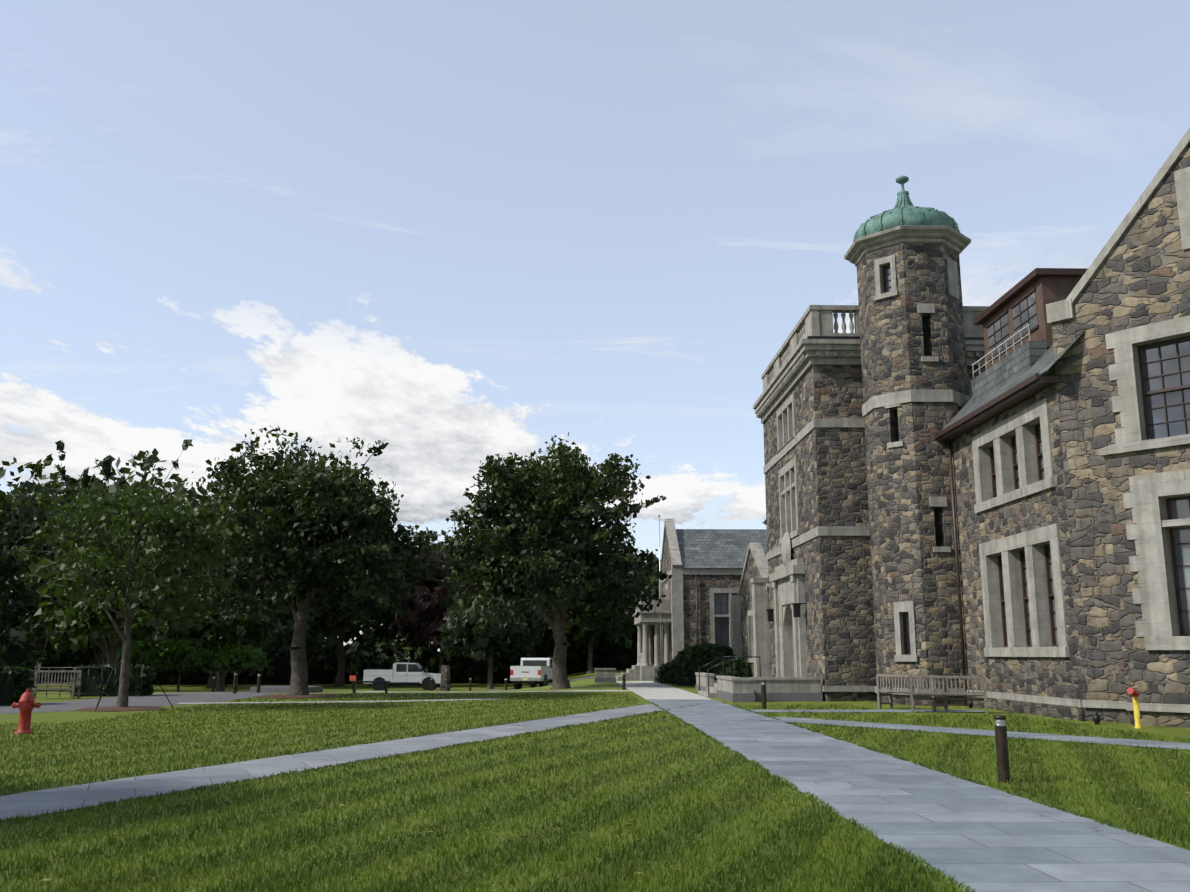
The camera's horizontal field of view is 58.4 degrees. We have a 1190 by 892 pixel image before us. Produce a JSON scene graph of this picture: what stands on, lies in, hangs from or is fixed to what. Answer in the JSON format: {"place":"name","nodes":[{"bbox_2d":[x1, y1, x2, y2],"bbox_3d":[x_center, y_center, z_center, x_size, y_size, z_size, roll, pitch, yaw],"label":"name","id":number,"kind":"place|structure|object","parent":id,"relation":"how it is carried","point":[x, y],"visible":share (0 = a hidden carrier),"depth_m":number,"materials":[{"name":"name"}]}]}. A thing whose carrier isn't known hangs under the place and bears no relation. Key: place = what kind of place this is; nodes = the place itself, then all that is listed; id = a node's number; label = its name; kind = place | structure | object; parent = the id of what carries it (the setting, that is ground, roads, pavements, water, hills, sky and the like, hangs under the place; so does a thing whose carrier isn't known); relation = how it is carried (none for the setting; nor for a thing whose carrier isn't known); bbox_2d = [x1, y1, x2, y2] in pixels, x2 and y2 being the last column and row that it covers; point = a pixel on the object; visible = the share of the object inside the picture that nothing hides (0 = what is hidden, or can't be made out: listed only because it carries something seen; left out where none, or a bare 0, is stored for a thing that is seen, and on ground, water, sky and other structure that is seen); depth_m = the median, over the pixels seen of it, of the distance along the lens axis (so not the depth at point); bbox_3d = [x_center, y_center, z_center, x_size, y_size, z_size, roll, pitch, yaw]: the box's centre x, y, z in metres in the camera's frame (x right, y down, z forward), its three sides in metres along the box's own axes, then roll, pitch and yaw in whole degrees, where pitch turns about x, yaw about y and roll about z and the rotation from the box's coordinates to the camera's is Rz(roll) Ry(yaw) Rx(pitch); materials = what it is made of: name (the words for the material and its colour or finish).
{"place":"outdoors","nodes":[
{"label":"outdoors","id":0,"kind":"place"},
{"bbox_2d":[0,670,1189,891],"bbox_3d":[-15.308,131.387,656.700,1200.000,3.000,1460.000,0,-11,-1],"label":"lawn ground","id":1,"kind":"structure","parent":0,"point":[38,718],"depth_m":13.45,"materials":[{"name":"green plant"}]},
{"bbox_2d":[0,664,34,705],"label":"hedge","id":2,"kind":"object","parent":1,"relation":"on","point":[16,682],"visible":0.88,"depth_m":31.11,"materials":[{"name":"green plant"}]},
{"bbox_2d":[11,689,40,733],"bbox_3d":[-10.732,4.994,20.032,0.421,0.820,0.419,-5,-12,22],"label":"fire hydrant","id":3,"kind":"object","parent":1,"relation":"on","point":[26,705],"visible":0.96,"depth_m":19.97,"materials":[{"name":"red metal"}]},
{"bbox_2d":[0,614,85,682],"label":"understorey","id":4,"kind":"object","parent":1,"relation":"on","point":[15,649],"visible":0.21,"depth_m":103.88,"materials":[{"name":"green plant"}]},
{"bbox_2d":[30,670,81,698],"bbox_3d":[-18.092,7.985,35.623,1.510,0.930,0.600,1,-11,-4],"label":"garden bench","id":5,"kind":"object","parent":1,"relation":"on","point":[73,683],"visible":0.94,"depth_m":35.87,"materials":[{"name":"grey wood"}]},
{"bbox_2d":[0,454,125,635],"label":"tree","id":6,"kind":"object","parent":1,"relation":"on","point":[17,527],"visible":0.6,"depth_m":61.20,"materials":[{"name":"green plant"}]},
{"bbox_2d":[0,440,157,673],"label":"tree","id":7,"kind":"object","parent":1,"relation":"on","point":[54,477],"visible":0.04,"depth_m":105.83,"materials":[{"name":"green plant"}]},
{"bbox_2d":[65,642,98,682],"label":"understorey","id":8,"kind":"object","parent":1,"relation":"on","point":[88,657],"visible":0.04,"depth_m":106.04,"materials":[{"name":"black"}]},
{"bbox_2d":[25,560,163,665],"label":"tree","id":9,"kind":"object","parent":1,"relation":"on","point":[65,645],"visible":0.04,"depth_m":68.31,"materials":[{"name":"green plant"}]},
{"bbox_2d":[0,439,220,664],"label":"tree","id":10,"kind":"object","parent":1,"relation":"on","point":[105,464],"depth_m":90.58,"materials":[{"name":"green plant"}]},
{"bbox_2d":[67,664,155,696],"bbox_3d":[-17.288,8.462,38.161,2.773,1.286,1.484,1,-11,-7],"label":"hedge","id":11,"kind":"object","parent":1,"relation":"on","point":[94,682],"visible":0.65,"depth_m":37.72,"materials":[{"name":"green plant"}]},
{"bbox_2d":[16,530,214,665],"bbox_3d":[-24.439,8.409,55.604,9.430,8.777,8.075,0,-11,-1],"label":"tree","id":12,"kind":"object","parent":1,"relation":"on","point":[142,627],"visible":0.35,"depth_m":54.17,"materials":[{"name":"green plant"}]},
{"bbox_2d":[7,478,249,706],"bbox_3d":[-12.727,3.908,29.215,5.076,6.578,5.873,-7,-13,31],"label":"young maple tree","id":13,"kind":"object","parent":1,"relation":"on","point":[183,526],"visible":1,"depth_m":29.07,"materials":[{"name":"green plant"}]},
{"bbox_2d":[106,638,165,673],"bbox_3d":[-25.702,12.275,60.023,3.473,3.181,3.798,0,-11,-1],"label":"ornamental tree","id":14,"kind":"object","parent":1,"relation":"on","point":[136,656],"visible":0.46,"depth_m":59.32,"materials":[{"name":"green plant"}]},
{"bbox_2d":[97,639,239,684],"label":"understorey","id":15,"kind":"object","parent":1,"relation":"on","point":[189,677],"visible":0.1,"depth_m":98.07,"materials":[{"name":"black"}]},
{"bbox_2d":[141,636,215,691],"bbox_3d":[-22.739,11.920,58.151,3.556,3.034,3.491,0,-11,-1],"label":"ornamental tree","id":16,"kind":"object","parent":1,"relation":"on","point":[178,657],"visible":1,"depth_m":57.61,"materials":[{"name":"green plant"}]},
{"bbox_2d":[212,676,215,691],"bbox_3d":[-19.916,12.427,55.586,0.146,0.800,0.142,0,-11,-1],"label":"road bollard","id":17,"kind":"object","parent":1,"relation":"on","point":[213,684],"visible":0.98,"depth_m":55.53,"materials":[{"name":"brown metal"}]},
{"bbox_2d":[164,579,293,690],"bbox_3d":[-21.781,10.778,62.222,8.303,7.081,7.825,-9,-14,40],"label":"tree","id":18,"kind":"object","parent":1,"relation":"on","point":[218,630],"visible":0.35,"depth_m":60.87,"materials":[{"name":"green plant"}]},
{"bbox_2d":[134,504,336,688],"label":"tree","id":19,"kind":"object","parent":1,"relation":"on","point":[289,627],"depth_m":81.16,"materials":[{"name":"green plant"}]},
{"bbox_2d":[209,640,273,691],"bbox_3d":[-20.003,12.355,59.706,3.464,2.863,3.117,0,-11,-1],"label":"ornamental tree","id":20,"kind":"object","parent":1,"relation":"on","point":[232,659],"visible":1,"depth_m":59.24,"materials":[{"name":"green plant"}]},
{"bbox_2d":[230,631,347,684],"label":"understorey","id":21,"kind":"object","parent":1,"relation":"on","point":[323,671],"visible":0.19,"depth_m":100.74,"materials":[{"name":"green plant"}]},
{"bbox_2d":[133,426,485,694],"bbox_3d":[-9.916,4.172,38.413,11.771,9.602,10.500,0,-11,-1],"label":"lawn oak","id":22,"kind":"object","parent":1,"relation":"on","point":[320,531],"visible":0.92,"depth_m":36.38,"materials":[{"name":"green plant"}]},
{"bbox_2d":[291,621,376,643],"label":"tree","id":23,"kind":"object","parent":1,"relation":"on","point":[337,633],"depth_m":109.56,"materials":[{"name":"green plant"}]},
{"bbox_2d":[270,524,437,686],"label":"tree","id":24,"kind":"object","parent":1,"relation":"on","point":[381,632],"visible":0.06,"depth_m":89.20,"materials":[{"name":"green plant"}]},
{"bbox_2d":[331,637,446,683],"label":"understorey","id":25,"kind":"object","parent":1,"relation":"on","point":[386,655],"visible":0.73,"depth_m":102.29,"materials":[{"name":"green plant"}]},
{"bbox_2d":[362,662,440,689],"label":"pickup truck","id":26,"kind":"object","parent":1,"relation":"on","point":[408,674],"visible":0.81,"depth_m":74.02,"materials":[{"name":"grey paint"}]},
{"bbox_2d":[358,535,472,683],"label":"tree","id":27,"kind":"object","parent":1,"relation":"on","point":[405,634],"depth_m":104.89,"materials":[{"name":"green plant"}]},
{"bbox_2d":[370,528,466,646],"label":"tree","id":28,"kind":"object","parent":1,"relation":"on","point":[426,641],"depth_m":124.46,"materials":[{"name":"green plant"}]},
{"bbox_2d":[430,678,432,690],"bbox_3d":[-9.927,14.463,64.597,0.146,0.800,0.142,0,-11,-1],"label":"road bollard","id":29,"kind":"object","parent":1,"relation":"on","point":[431,683],"visible":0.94,"depth_m":64.56,"materials":[{"name":"brown metal"}]},
{"bbox_2d":[388,545,485,686],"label":"tree","id":30,"kind":"object","parent":1,"relation":"on","point":[427,620],"visible":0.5,"depth_m":85.94,"materials":[{"name":"green plant"}]},
{"bbox_2d":[469,677,471,690],"bbox_3d":[-7.516,14.364,64.163,0.146,0.800,0.142,0,-11,-1],"label":"road bollard","id":31,"kind":"object","parent":1,"relation":"on","point":[470,681],"visible":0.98,"depth_m":64.11,"materials":[{"name":"brown metal"}]},
{"bbox_2d":[435,644,512,683],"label":"understorey","id":32,"kind":"object","parent":1,"relation":"on","point":[463,669],"visible":0.12,"depth_m":104.38,"materials":[{"name":"black"}]},
{"bbox_2d":[439,586,549,688],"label":"tree","id":33,"kind":"object","parent":1,"relation":"on","point":[460,627],"visible":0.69,"depth_m":76.85,"materials":[{"name":"green plant"}]},
{"bbox_2d":[510,658,552,688],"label":"pickup truck","id":34,"kind":"object","parent":1,"relation":"on","point":[532,672],"visible":0.73,"depth_m":67.13,"materials":[{"name":"grey paint"}]},
{"bbox_2d":[482,578,602,665],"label":"tree","id":35,"kind":"object","parent":1,"relation":"on","point":[538,645],"visible":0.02,"depth_m":93.51,"materials":[{"name":"green plant"}]},
{"bbox_2d":[493,633,599,681],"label":"understorey","id":36,"kind":"object","parent":1,"relation":"on","point":[576,660],"visible":0.06,"depth_m":104.07,"materials":[{"name":"black"}]},
{"bbox_2d":[428,432,672,688],"bbox_3d":[-2.345,5.560,50.854,11.868,11.909,10.951,0,-11,-1],"label":"lawn oak","id":37,"kind":"object","parent":1,"relation":"on","point":[544,543],"visible":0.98,"depth_m":48.94,"materials":[{"name":"green plant"}]},
{"bbox_2d":[32,638,1099,724],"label":"props","id":38,"kind":"object","parent":1,"relation":"on","point":[445,679],"visible":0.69,"depth_m":37.11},
{"bbox_2d":[548,600,633,673],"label":"tree","id":39,"kind":"object","parent":1,"relation":"on","point":[610,634],"visible":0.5,"depth_m":86.81,"materials":[{"name":"green plant"}]},
{"bbox_2d":[0,675,1189,891],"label":"paths and roads","id":40,"kind":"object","parent":1,"relation":"on","point":[978,837],"visible":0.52,"depth_m":11.47,"materials":[{"name":"concrete"}]},
{"bbox_2d":[233,672,237,693],"bbox_3d":[-13.654,8.986,40.405,0.146,0.800,0.142,0,-11,-1],"label":"road bollard","id":41,"kind":"object","parent":40,"relation":"on","point":[235,683],"visible":0.92,"depth_m":40.35,"materials":[{"name":"brown metal"}]},
{"bbox_2d":[257,673,260,692],"bbox_3d":[-14.051,9.908,44.496,0.146,0.800,0.142,0,-11,-1],"label":"road bollard","id":42,"kind":"object","parent":40,"relation":"on","point":[258,682],"visible":0.92,"depth_m":44.45,"materials":[{"name":"brown metal"}]},
{"bbox_2d":[41,692,1188,880],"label":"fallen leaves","id":43,"kind":"object","parent":1,"relation":"on","point":[604,791],"visible":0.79,"depth_m":11.30,"materials":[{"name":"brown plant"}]},
{"bbox_2d":[582,632,653,669],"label":"understorey","id":44,"kind":"object","parent":1,"relation":"on","point":[617,656],"visible":0.02,"depth_m":100.57,"materials":[{"name":"black"}]},
{"bbox_2d":[622,671,625,689],"bbox_3d":[1.206,9.786,44.370,0.137,0.760,0.134,0,-11,-1],"label":"path light","id":45,"kind":"object","parent":1,"relation":"on","point":[623,681],"visible":0.94,"depth_m":44.33,"materials":[{"name":"brown metal"}]},
{"bbox_2d":[608,554,658,611],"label":"tree","id":46,"kind":"object","parent":1,"relation":"on","point":[648,573],"depth_m":101.77,"materials":[{"name":"green plant"}]},
{"bbox_2d":[614,571,659,641],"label":"tree","id":47,"kind":"object","parent":1,"relation":"on","point":[654,580],"visible":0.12,"depth_m":96.21,"materials":[{"name":"green plant"}]},
{"bbox_2d":[655,662,676,683],"bbox_3d":[3.871,11.572,54.251,1.453,1.140,1.433,6,-13,-28],"label":"clipped shrub","id":48,"kind":"object","parent":1,"relation":"on","point":[663,675],"visible":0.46,"depth_m":53.91,"materials":[{"name":"green plant"}]},
{"bbox_2d":[616,515,770,680],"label":"building","id":49,"kind":"structure","parent":1,"relation":"on","point":[714,589],"depth_m":59.67,"materials":[{"name":"stone"}]},
{"bbox_2d":[667,643,736,685],"bbox_3d":[5.511,10.489,50.938,4.161,2.160,3.504,0,-11,-1],"label":"clipped shrub","id":50,"kind":"object","parent":1,"relation":"on","point":[688,662],"visible":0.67,"depth_m":50.06,"materials":[{"name":"green plant"}]},
{"bbox_2d":[712,657,751,680],"bbox_3d":[6.269,10.227,47.950,2.062,1.444,2.063,0,-11,-1],"label":"clipped shrub","id":51,"kind":"object","parent":1,"relation":"on","point":[741,668],"visible":0.6,"depth_m":47.44,"materials":[{"name":"green plant"}]},
{"bbox_2d":[761,680,766,708],"bbox_3d":[4.617,6.803,29.134,0.137,0.760,0.134,0,-11,-1],"label":"bollard","id":52,"kind":"object","parent":1,"relation":"on","point":[763,692],"visible":0.96,"depth_m":29.09,"materials":[{"name":"brown metal"}]},
{"bbox_2d":[753,305,988,700],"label":"entrance tower","id":53,"kind":"structure","parent":1,"relation":"on","point":[807,405],"depth_m":35.65,"materials":[{"name":"grey stone"}]},
{"bbox_2d":[844,176,970,705],"bbox_3d":[10.244,-0.605,33.875,3.758,17.120,3.758,0,-11,-1],"label":"stair turret","id":54,"kind":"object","parent":1,"relation":"on","point":[902,256],"visible":0.96,"depth_m":32.73,"materials":[{"name":"stone"}]},
{"bbox_2d":[876,674,947,710],"bbox_3d":[8.516,6.616,28.620,0.600,0.930,1.860,8,-14,-36],"label":"garden bench","id":55,"kind":"object","parent":1,"relation":"on","point":[890,690],"visible":0.71,"depth_m":28.75,"materials":[{"name":"grey wood"}]},
{"bbox_2d":[909,675,987,713],"bbox_3d":[9.054,6.355,27.284,1.860,0.930,0.600,-4,-12,19],"label":"garden bench","id":56,"kind":"object","parent":1,"relation":"on","point":[913,692],"visible":1,"depth_m":27.15,"materials":[{"name":"brown wood"}]},
{"bbox_2d":[994,715,1010,782],"bbox_3d":[4.761,3.542,12.449,0.137,0.760,0.134,0,-11,-1],"label":"path light","id":57,"kind":"object","parent":1,"relation":"on","point":[1002,754],"visible":0.96,"depth_m":12.40,"materials":[{"name":"brown metal"}]},
{"bbox_2d":[934,268,1087,720],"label":"wing with dormer","id":58,"kind":"structure","parent":1,"relation":"on","point":[1000,432],"depth_m":27.83,"materials":[{"name":"stone"}]},
{"bbox_2d":[1046,128,1189,727],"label":"stone building","id":59,"kind":"structure","parent":1,"relation":"on","point":[1122,362],"depth_m":23.72,"materials":[{"name":"grey stone"}]},
{"bbox_2d":[1127,687,1141,728],"bbox_3d":[10.890,5.283,21.483,0.293,0.808,0.146,9,-14,-37],"label":"fire standpipe","id":60,"kind":"object","parent":1,"relation":"on","point":[1133,693],"visible":1,"depth_m":21.48,"materials":[{"name":"yellow metal"}]},
{"bbox_2d":[0,0,1189,650],"label":"sky","id":61,"kind":"structure","parent":0,"point":[451,234],"materials":[{"name":"blue"}]},
{"bbox_2d":[594,656,822,701],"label":"entrance terrace","id":62,"kind":"structure","parent":0,"point":[733,689],"depth_m":33.79,"materials":[{"name":"grey stone"}]}
]}

